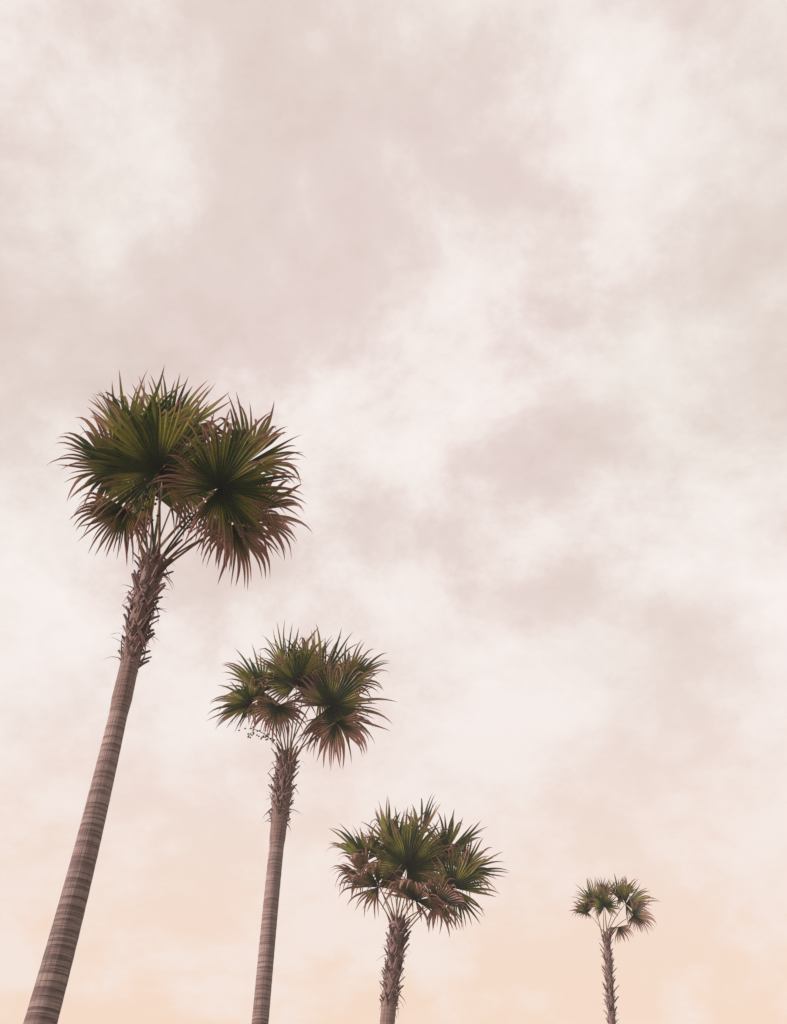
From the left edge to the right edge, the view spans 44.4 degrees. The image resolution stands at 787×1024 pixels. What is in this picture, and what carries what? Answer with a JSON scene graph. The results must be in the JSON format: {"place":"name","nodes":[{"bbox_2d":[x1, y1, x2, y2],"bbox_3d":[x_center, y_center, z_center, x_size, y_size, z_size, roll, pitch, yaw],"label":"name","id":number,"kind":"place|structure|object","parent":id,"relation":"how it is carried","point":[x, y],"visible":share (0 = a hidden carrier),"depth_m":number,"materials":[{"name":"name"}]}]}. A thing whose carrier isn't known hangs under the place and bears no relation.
{"place":"outdoors","nodes":[
{"label":"outdoors","id":0,"kind":"place"},
{"bbox_2d":[0,0,786,1023],"label":"sky","id":1,"kind":"structure","parent":0,"point":[509,277],"materials":[{"name":"white"}]},
{"label":"ground","id":2,"kind":"structure","parent":0,"visible":0},
{"bbox_2d":[23,365,312,1023],"bbox_3d":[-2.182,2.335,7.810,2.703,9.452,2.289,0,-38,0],"label":"palm tree","id":3,"kind":"object","parent":2,"relation":"on","point":[139,459],"visible":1,"depth_m":9.45,"materials":[{"name":"green plant"}]},
{"bbox_2d":[207,621,395,1023],"bbox_3d":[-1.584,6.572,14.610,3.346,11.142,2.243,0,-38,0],"label":"palm tree","id":4,"kind":"object","parent":2,"relation":"on","point":[329,686],"visible":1,"depth_m":16.73,"materials":[{"name":"green plant"}]},
{"bbox_2d":[327,795,509,1023],"bbox_3d":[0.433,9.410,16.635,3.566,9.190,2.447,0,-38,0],"label":"palm tree","id":5,"kind":"object","parent":2,"relation":"on","point":[399,851],"visible":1,"depth_m":18.12,"materials":[{"name":"green plant"}]},
{"bbox_2d":[570,874,660,1023],"bbox_3d":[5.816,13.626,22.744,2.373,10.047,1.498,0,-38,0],"label":"palm tree","id":6,"kind":"object","parent":2,"relation":"on","point":[601,901],"visible":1,"depth_m":25.05,"materials":[{"name":"green plant"}]}
]}

